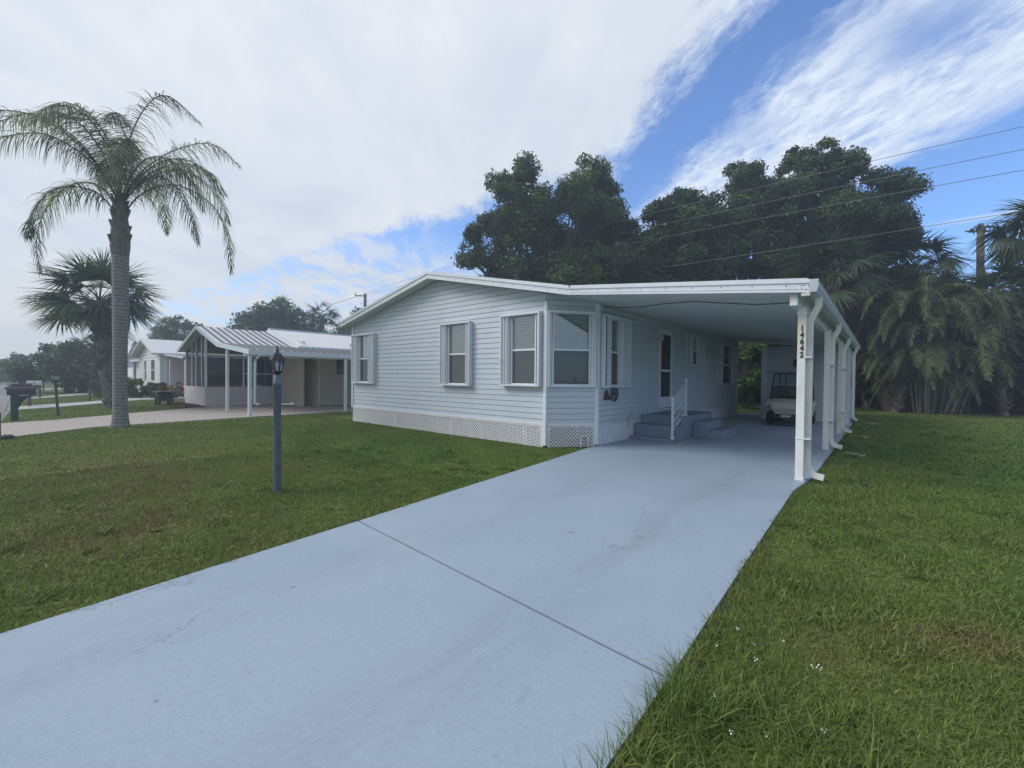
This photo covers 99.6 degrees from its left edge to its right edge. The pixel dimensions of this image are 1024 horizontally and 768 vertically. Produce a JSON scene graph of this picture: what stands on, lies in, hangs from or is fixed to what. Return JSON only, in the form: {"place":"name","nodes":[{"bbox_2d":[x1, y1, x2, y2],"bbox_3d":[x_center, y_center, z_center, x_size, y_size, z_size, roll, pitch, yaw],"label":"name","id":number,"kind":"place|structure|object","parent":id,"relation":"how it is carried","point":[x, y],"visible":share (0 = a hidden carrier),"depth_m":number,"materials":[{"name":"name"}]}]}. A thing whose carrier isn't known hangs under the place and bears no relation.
{"place":"outdoors","nodes":[
{"label":"outdoors","id":0,"kind":"place"},
{"bbox_2d":[0,382,38,419],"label":"road","id":1,"kind":"structure","parent":0,"point":[4,398],"depth_m":24.67,"materials":[{"name":"grey asphalt"}]},
{"bbox_2d":[31,393,92,398],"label":"third neighbour driveway","id":2,"kind":"structure","parent":0,"point":[63,395],"depth_m":29.43,"materials":[{"name":"concrete"}]},
{"bbox_2d":[26,380,41,397],"bbox_3d":[-29.064,0.314,26.335,0.212,1.100,0.620,1,1,41],"label":"mailbox","id":3,"kind":"object","parent":2,"relation":"on","point":[35,382],"visible":0.91,"depth_m":26.41,"materials":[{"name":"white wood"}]},
{"bbox_2d":[6,396,183,410],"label":"second neighbour driveway","id":4,"kind":"structure","parent":0,"point":[66,404],"depth_m":20.94,"materials":[{"name":"concrete"}]},
{"bbox_2d":[11,382,31,405],"bbox_3d":[-22.194,0.479,19.601,0.212,1.100,0.620,1,1,41],"label":"mailbox","id":5,"kind":"object","parent":4,"relation":"on","point":[20,385],"visible":0.52,"depth_m":19.63,"materials":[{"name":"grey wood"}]},
{"bbox_2d":[139,381,168,397],"bbox_3d":[-22.928,0.363,27.809,1.870,1.087,1.488,0,1,-6],"label":"hedge bush","id":6,"kind":"object","parent":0,"point":[146,390],"visible":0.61,"depth_m":27.53,"materials":[{"name":"green plant"}]},
{"bbox_2d":[1,404,363,436],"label":"neighbour driveway","id":7,"kind":"structure","parent":0,"point":[19,429],"depth_m":15.27,"materials":[{"name":"concrete"}]},
{"bbox_2d":[0,377,1023,767],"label":"ground","id":8,"kind":"structure","parent":0,"point":[970,477],"depth_m":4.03,"materials":[{"name":"green plant"}]},
{"bbox_2d":[0,412,14,439],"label":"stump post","id":9,"kind":"object","parent":8,"relation":"on","point":[5,436],"visible":0.96,"depth_m":9.96,"materials":[{"name":"grey wood"}]},
{"bbox_2d":[6,386,35,420],"bbox_3d":[-15.783,0.614,13.928,0.212,1.120,0.624,1,1,41],"label":"mailbox","id":10,"kind":"object","parent":8,"relation":"on","point":[16,400],"visible":1,"depth_m":13.80,"materials":[{"name":"metal"}]},
{"bbox_2d":[0,352,48,382],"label":"street tree","id":11,"kind":"object","parent":8,"relation":"on","point":[16,356],"visible":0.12,"depth_m":56.66,"materials":[{"name":"green plant"}]},
{"bbox_2d":[0,340,99,392],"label":"street tree","id":12,"kind":"object","parent":8,"relation":"on","point":[70,360],"visible":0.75,"depth_m":33.18,"materials":[{"name":"green plant"}]},
{"bbox_2d":[54,376,59,415],"bbox_3d":[-16.519,0.429,15.666,0.228,1.434,0.200,1,1,41],"label":"marker post","id":13,"kind":"object","parent":8,"relation":"on","point":[56,398],"visible":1,"depth_m":15.64,"materials":[{"name":"grey wood"}]},
{"bbox_2d":[65,332,94,390],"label":"cabbage palm","id":14,"kind":"object","parent":8,"relation":"on","point":[87,342],"visible":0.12,"depth_m":35.83,"materials":[{"name":"green plant"}]},
{"bbox_2d":[14,247,170,407],"bbox_3d":[-18.642,-2.668,19.544,5.154,7.525,5.403,1,1,41],"label":"cabbage palm","id":15,"kind":"object","parent":8,"relation":"on","point":[95,316],"visible":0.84,"depth_m":19.02,"materials":[{"name":"green plant"}]},
{"bbox_2d":[88,378,101,396],"bbox_3d":[-26.365,0.126,28.367,2.997,1.470,2.100,1,1,41],"label":"hedge bush","id":16,"kind":"object","parent":8,"relation":"on","point":[92,385],"visible":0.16,"depth_m":27.40,"materials":[{"name":"green plant"}]},
{"bbox_2d":[0,89,240,427],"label":"queen palm","id":17,"kind":"object","parent":8,"relation":"on","point":[119,159],"visible":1,"depth_m":12.31,"materials":[{"name":"green plant"}]},
{"bbox_2d":[128,378,145,397],"bbox_3d":[-24.587,0.243,27.960,2.560,1.286,2.211,0,1,-14],"label":"hedge bush","id":18,"kind":"object","parent":8,"relation":"on","point":[133,390],"visible":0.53,"depth_m":27.54,"materials":[{"name":"green plant"}]},
{"bbox_2d":[128,343,151,387],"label":"grey roofed house","id":19,"kind":"structure","parent":8,"relation":"on","point":[134,361],"depth_m":44.81,"materials":[{"name":"white"}]},
{"bbox_2d":[131,333,154,346],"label":"umbrella tree","id":20,"kind":"object","parent":8,"relation":"on","point":[149,336],"visible":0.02,"depth_m":58.09,"materials":[{"name":"green plant"}]},
{"bbox_2d":[130,339,185,398],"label":"white neighbour house","id":21,"kind":"structure","parent":8,"relation":"on","point":[166,358],"depth_m":31.11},
{"bbox_2d":[151,360,154,379],"bbox_3d":[-26.242,-1.015,31.685,1.100,1.500,0.090,1,1,41],"label":"window","id":22,"kind":"structure","parent":21,"relation":"in","point":[153,361],"depth_m":31.67,"materials":[{"name":"grey glass"}]},
{"bbox_2d":[152,391,175,405],"bbox_3d":[-17.284,0.715,21.508,1.300,0.709,0.700,1,1,41],"label":"potting table","id":23,"kind":"object","parent":8,"relation":"on","point":[160,396],"visible":0.88,"depth_m":21.31,"materials":[{"name":"brown wood"}]},
{"bbox_2d":[157,382,166,390],"bbox_3d":[-17.445,0.125,21.568,0.404,0.466,0.384,1,1,41],"label":"potted shrub","id":24,"kind":"object","parent":23,"relation":"on","point":[161,386],"visible":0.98,"depth_m":21.51,"materials":[{"name":"ceramic"}]},
{"bbox_2d":[167,381,183,397],"bbox_3d":[-21.526,0.362,27.664,1.043,1.120,1.326,1,1,21],"label":"dry plant","id":25,"kind":"object","parent":8,"relation":"on","point":[179,393],"visible":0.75,"depth_m":27.66,"materials":[{"name":"brown plant"}]},
{"bbox_2d":[149,314,207,340],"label":"umbrella tree","id":26,"kind":"object","parent":8,"relation":"on","point":[169,330],"visible":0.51,"depth_m":50.33,"materials":[{"name":"green plant"}]},
{"bbox_2d":[165,401,211,409],"bbox_3d":[-15.698,1.037,21.094,7.671,0.155,1.598,1,1,41],"label":"mulch bed","id":27,"kind":"object","parent":8,"relation":"on","point":[184,404],"visible":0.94,"depth_m":20.58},
{"bbox_2d":[177,326,350,415],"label":"neighbour house","id":28,"kind":"structure","parent":8,"relation":"on","point":[226,367],"depth_m":21.51,"materials":[{"name":"paint"}]},
{"bbox_2d":[335,360,347,373],"bbox_3d":[-8.900,-1.012,22.616,0.040,1.100,0.700,1,1,41],"label":"window","id":29,"kind":"structure","parent":28,"relation":"in","point":[340,363],"depth_m":22.55,"materials":[{"name":"grey glass"}]},
{"bbox_2d":[226,295,327,332],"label":"oak","id":30,"kind":"object","parent":8,"relation":"on","point":[267,316],"visible":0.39,"depth_m":49.83,"materials":[{"name":"green plant"}]},
{"bbox_2d":[269,345,293,492],"bbox_3d":[-3.010,0.454,5.650,0.286,1.930,0.164,0,1,-19],"label":"lamp post","id":31,"kind":"object","parent":8,"relation":"on","point":[276,371],"visible":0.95,"depth_m":5.60,"materials":[{"name":"metal"}]},
{"bbox_2d":[302,300,341,331],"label":"cabbage palm","id":32,"kind":"object","parent":8,"relation":"on","point":[314,318],"visible":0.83,"depth_m":53.57,"materials":[{"name":"green plant"}]},
{"bbox_2d":[0,521,666,767],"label":"driveway apron","id":33,"kind":"object","parent":8,"relation":"on","point":[356,644],"visible":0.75,"depth_m":2.17,"materials":[{"name":"grey concrete"}]},
{"bbox_2d":[324,309,358,334],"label":"oak","id":34,"kind":"object","parent":8,"relation":"on","point":[344,330],"visible":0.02,"depth_m":59.06,"materials":[{"name":"green plant"}]},
{"bbox_2d":[355,293,366,308],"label":"utility pole","id":35,"kind":"object","parent":8,"relation":"on","point":[365,300],"visible":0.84,"depth_m":44.46,"materials":[{"name":"grey wood"}]},
{"bbox_2d":[361,126,1023,294],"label":"power line","id":36,"kind":"object","parent":35,"relation":"attached to","point":[788,180],"visible":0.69,"depth_m":19.74,"materials":[{"name":"grey metal"}]},
{"bbox_2d":[368,170,1022,301],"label":"power line","id":37,"kind":"object","parent":35,"relation":"attached to","point":[829,205],"visible":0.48,"depth_m":19.11,"materials":[{"name":"grey metal"}]},
{"bbox_2d":[372,149,1023,293],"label":"power line","id":38,"kind":"object","parent":35,"relation":"attached to","point":[808,193],"visible":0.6,"depth_m":19.40,"materials":[{"name":"grey metal"}]},
{"bbox_2d":[601,211,1021,276],"bbox_3d":[9.783,-6.873,23.177,67.501,0.846,0.022,1,1,41],"label":"power line","id":39,"kind":"object","parent":35,"relation":"attached to","point":[832,241],"visible":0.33,"depth_m":19.05,"materials":[{"name":"grey metal"}]},
{"bbox_2d":[68,453,826,736],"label":"clover flowers","id":40,"kind":"object","parent":8,"relation":"on","point":[716,645],"visible":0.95,"depth_m":2.24,"materials":[{"name":"white plant"}]},
{"bbox_2d":[339,271,740,447],"bbox_3d":[2.152,-0.870,16.814,9.361,4.342,13.746,1,1,41],"label":"mobile home","id":41,"kind":"object","parent":8,"relation":"on","point":[541,364],"visible":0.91,"depth_m":11.04,"materials":[{"name":"plastic"}]},
{"bbox_2d":[351,333,375,383],"bbox_3d":[-4.720,-0.832,14.337,1.320,1.800,0.605,1,1,41],"label":"window","id":42,"kind":"structure","parent":41,"relation":"in","point":[363,346],"depth_m":14.40,"materials":[{"name":"white glass"}]},
{"bbox_2d":[439,321,472,385],"bbox_3d":[-1.324,-0.782,11.431,1.160,1.830,0.605,1,1,41],"label":"window","id":43,"kind":"structure","parent":41,"relation":"in","point":[455,338],"depth_m":11.49,"materials":[{"name":"white glass"}]},
{"bbox_2d":[499,311,542,386],"bbox_3d":[0.340,-0.780,10.007,1.160,1.840,0.605,1,1,41],"label":"window","id":44,"kind":"structure","parent":41,"relation":"in","point":[525,328],"depth_m":10.05,"materials":[{"name":"white glass"}]},
{"bbox_2d":[547,310,596,386],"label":"window","id":45,"kind":"structure","parent":41,"relation":"in","point":[572,336],"depth_m":9.63,"materials":[{"name":"white glass"}]},
{"bbox_2d":[604,387,618,401],"bbox_3d":[2.328,0.238,10.126,0.028,0.359,0.671,1,1,41],"label":"wall ornament","id":46,"kind":"object","parent":41,"relation":"attached to","point":[607,397],"depth_m":10.14,"materials":[{"name":"metal"}]},
{"bbox_2d":[600,314,631,387],"bbox_3d":[2.308,-0.750,10.354,0.620,1.830,1.300,1,1,41],"label":"window","id":47,"kind":"structure","parent":41,"relation":"in","point":[616,332],"depth_m":10.39,"materials":[{"name":"white glass"}]},
{"bbox_2d":[657,329,672,409],"bbox_3d":[4.502,-0.412,12.689,0.090,2.310,0.980,1,1,41],"label":"storm door","id":48,"kind":"structure","parent":41,"relation":"in","point":[665,356],"depth_m":12.69,"materials":[{"name":"white paint"}]},
{"bbox_2d":[685,334,705,366],"bbox_3d":[6.025,-1.116,14.719,0.580,1.210,1.730,1,1,41],"label":"window","id":49,"kind":"structure","parent":41,"relation":"in","point":[695,345],"depth_m":14.75,"materials":[{"name":"grey glass"}]},
{"bbox_2d":[716,343,738,384],"bbox_3d":[8.793,-0.762,17.656,0.180,1.590,2.870,1,1,41],"label":"window","id":50,"kind":"structure","parent":41,"relation":"in","point":[727,356],"depth_m":17.78,"materials":[{"name":"grey glass"}]},
{"bbox_2d":[450,150,633,284],"bbox_3d":[2.825,-6.597,27.257,8.344,15.558,11.525,2,2,62],"label":"live oak","id":51,"kind":"object","parent":8,"relation":"on","point":[585,200],"visible":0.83,"depth_m":26.01,"materials":[{"name":"green plant"}]},
{"bbox_2d":[595,224,676,283],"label":"live oak","id":52,"kind":"object","parent":8,"relation":"on","point":[668,278],"visible":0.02,"depth_m":28.35,"materials":[{"name":"green plant"}]},
{"bbox_2d":[593,158,810,404],"bbox_3d":[11.040,-6.396,27.265,12.318,15.315,8.122,1,1,6],"label":"live oak","id":53,"kind":"object","parent":8,"relation":"on","point":[711,244],"visible":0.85,"depth_m":25.11,"materials":[{"name":"green plant"}]},
{"bbox_2d":[612,427,852,767],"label":"soil edge","id":54,"kind":"object","parent":8,"relation":"on","point":[726,604],"visible":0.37,"depth_m":2.93,"materials":[{"name":"brown soil"}]},
{"bbox_2d":[737,342,767,408],"bbox_3d":[12.430,-0.496,22.758,3.991,3.650,3.059,2,2,65],"label":"vine covered shrub","id":55,"kind":"object","parent":8,"relation":"on","point":[749,386],"visible":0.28,"depth_m":22.25,"materials":[{"name":"green plant"}]},
{"bbox_2d":[774,215,899,319],"bbox_3d":[16.389,-3.414,22.250,5.658,9.604,5.404,1,1,10],"label":"cabbage palm","id":56,"kind":"object","parent":8,"relation":"on","point":[840,287],"visible":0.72,"depth_m":21.21,"materials":[{"name":"green plant"}]},
{"bbox_2d":[751,135,934,321],"bbox_3d":[18.662,-6.323,25.224,8.417,15.381,9.905,1,1,41],"label":"live oak","id":57,"kind":"object","parent":8,"relation":"on","point":[865,215],"visible":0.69,"depth_m":23.53,"materials":[{"name":"green plant"}]},
{"bbox_2d":[841,452,865,456],"bbox_3d":[7.070,1.455,8.985,0.211,0.034,0.360,0,1,-21],"label":"splash block","id":58,"kind":"object","parent":8,"relation":"on","point":[859,455],"depth_m":8.97,"materials":[{"name":"grey concrete"}]},
{"bbox_2d":[864,341,869,407],"bbox_3d":[20.153,-1.236,24.528,0.243,5.230,0.259,1,1,41],"label":"slim trunk","id":59,"kind":"object","parent":8,"relation":"on","point":[865,403],"visible":0.04,"depth_m":24.52,"materials":[{"name":"brown plant"}]},
{"bbox_2d":[843,295,901,411],"bbox_3d":[18.594,-1.666,22.412,2.630,6.424,0.936,1,1,41],"label":"leaning trunk","id":60,"kind":"object","parent":8,"relation":"on","point":[885,401],"visible":0.52,"depth_m":22.16,"materials":[{"name":"brown plant"}]},
{"bbox_2d":[855,376,911,408],"bbox_3d":[19.677,0.468,23.336,3.628,1.848,2.672,1,1,41],"label":"wood edge shrub","id":61,"kind":"object","parent":8,"relation":"on","point":[864,384],"visible":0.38,"depth_m":23.24,"materials":[{"name":"green plant"}]},
{"bbox_2d":[752,305,1023,413],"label":"undergrowth","id":62,"kind":"object","parent":8,"relation":"on","point":[755,358],"visible":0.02,"depth_m":22.89,"materials":[{"name":"green plant"}]},
{"bbox_2d":[847,228,932,400],"bbox_3d":[20.569,-4.019,24.823,5.125,10.835,5.364,1,1,7],"label":"cabbage palm","id":63,"kind":"object","parent":8,"relation":"on","point":[901,258],"visible":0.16,"depth_m":23.31,"materials":[{"name":"green plant"}]},
{"bbox_2d":[844,264,958,412],"bbox_3d":[19.165,-2.314,21.622,4.812,7.509,5.040,1,1,41],"label":"cabbage palm","id":64,"kind":"object","parent":8,"relation":"on","point":[899,398],"visible":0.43,"depth_m":21.14,"materials":[{"name":"green plant"}]},
{"bbox_2d":[868,216,981,398],"bbox_3d":[21.522,-3.631,23.464,5.187,10.096,4.880,0,1,-6],"label":"cabbage palm","id":65,"kind":"object","parent":8,"relation":"on","point":[943,260],"visible":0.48,"depth_m":22.30,"materials":[{"name":"green plant"}]},
{"bbox_2d":[842,274,1023,414],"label":"areca clump","id":66,"kind":"object","parent":8,"relation":"on","point":[931,381],"visible":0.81,"depth_m":19.91,"materials":[{"name":"green plant"}]},
{"bbox_2d":[854,284,1023,407],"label":"back woodland","id":67,"kind":"object","parent":8,"relation":"on","point":[985,314],"depth_m":27.33,"materials":[{"name":"green plant"}]},
{"bbox_2d":[893,268,995,336],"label":"cabbage palm","id":68,"kind":"object","parent":8,"relation":"on","point":[964,291],"visible":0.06,"depth_m":22.19,"materials":[{"name":"green plant"}]},
{"bbox_2d":[963,308,985,412],"bbox_3d":[22.975,-1.163,21.533,0.704,5.248,0.244,1,1,41],"label":"slim trunk","id":69,"kind":"object","parent":8,"relation":"on","point":[967,406],"visible":0.28,"depth_m":21.58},
{"bbox_2d":[925,245,1023,415],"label":"cabbage palm","id":70,"kind":"object","parent":8,"relation":"on","point":[1013,273],"visible":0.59,"depth_m":19.80,"materials":[{"name":"green plant"}]},
{"bbox_2d":[964,223,998,409],"bbox_3d":[25.069,-3.608,23.227,1.279,10.055,0.760,1,1,41],"label":"utility pole","id":71,"kind":"object","parent":8,"relation":"on","point":[979,227],"visible":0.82,"depth_m":23.14,"materials":[{"name":"brown wood"}]},
{"bbox_2d":[951,375,1023,413],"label":"wood edge shrub","id":72,"kind":"object","parent":8,"relation":"on","point":[992,407],"visible":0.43,"depth_m":21.13,"materials":[{"name":"green plant"}]},
{"bbox_2d":[966,193,1023,276],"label":"cabbage palm","id":73,"kind":"object","parent":8,"relation":"on","point":[1002,240],"visible":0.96,"depth_m":20.48,"materials":[{"name":"green plant"}]},
{"bbox_2d":[966,257,1023,405],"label":"cabbage palm","id":74,"kind":"object","parent":8,"relation":"on","point":[1011,286],"visible":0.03,"depth_m":22.81,"materials":[{"name":"green plant"}]},
{"bbox_2d":[0,0,1023,376],"label":"sky","id":75,"kind":"structure","parent":0,"point":[364,136],"materials":[{"name":"blue"}]},
{"bbox_2d":[359,413,851,679],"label":"driveway","id":76,"kind":"structure","parent":0,"point":[635,550],"depth_m":4.35,"materials":[{"name":"grey concrete"}]},
{"bbox_2d":[329,519,703,697],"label":"driveway joint dirt","id":77,"kind":"structure","parent":76,"relation":"on","point":[691,660],"depth_m":2.30,"materials":[{"name":"brown soil"}]},
{"bbox_2d":[630,378,734,442],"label":"porch steps","id":78,"kind":"structure","parent":76,"relation":"on","point":[672,425],"depth_m":10.98,"materials":[{"name":"paint"}]},
{"bbox_2d":[570,278,860,480],"bbox_3d":[7.528,-0.289,12.970,4.170,3.356,14.900,1,1,41],"label":"carport","id":79,"kind":"object","parent":76,"relation":"on","point":[804,315],"visible":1,"depth_m":8.46,"materials":[{"name":"white metal"}]},
{"bbox_2d":[766,371,816,424],"bbox_3d":[9.650,0.470,14.936,1.200,1.825,2.440,1,1,41],"label":"golf cart","id":80,"kind":"object","parent":76,"relation":"on","point":[781,403],"visible":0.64,"depth_m":14.52,"materials":[{"name":"white paint"}]},
{"bbox_2d":[761,345,855,423],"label":"storage shed","id":81,"kind":"structure","parent":76,"relation":"on","point":[783,358],"depth_m":16.10,"materials":[{"name":"plastic"}]}
]}

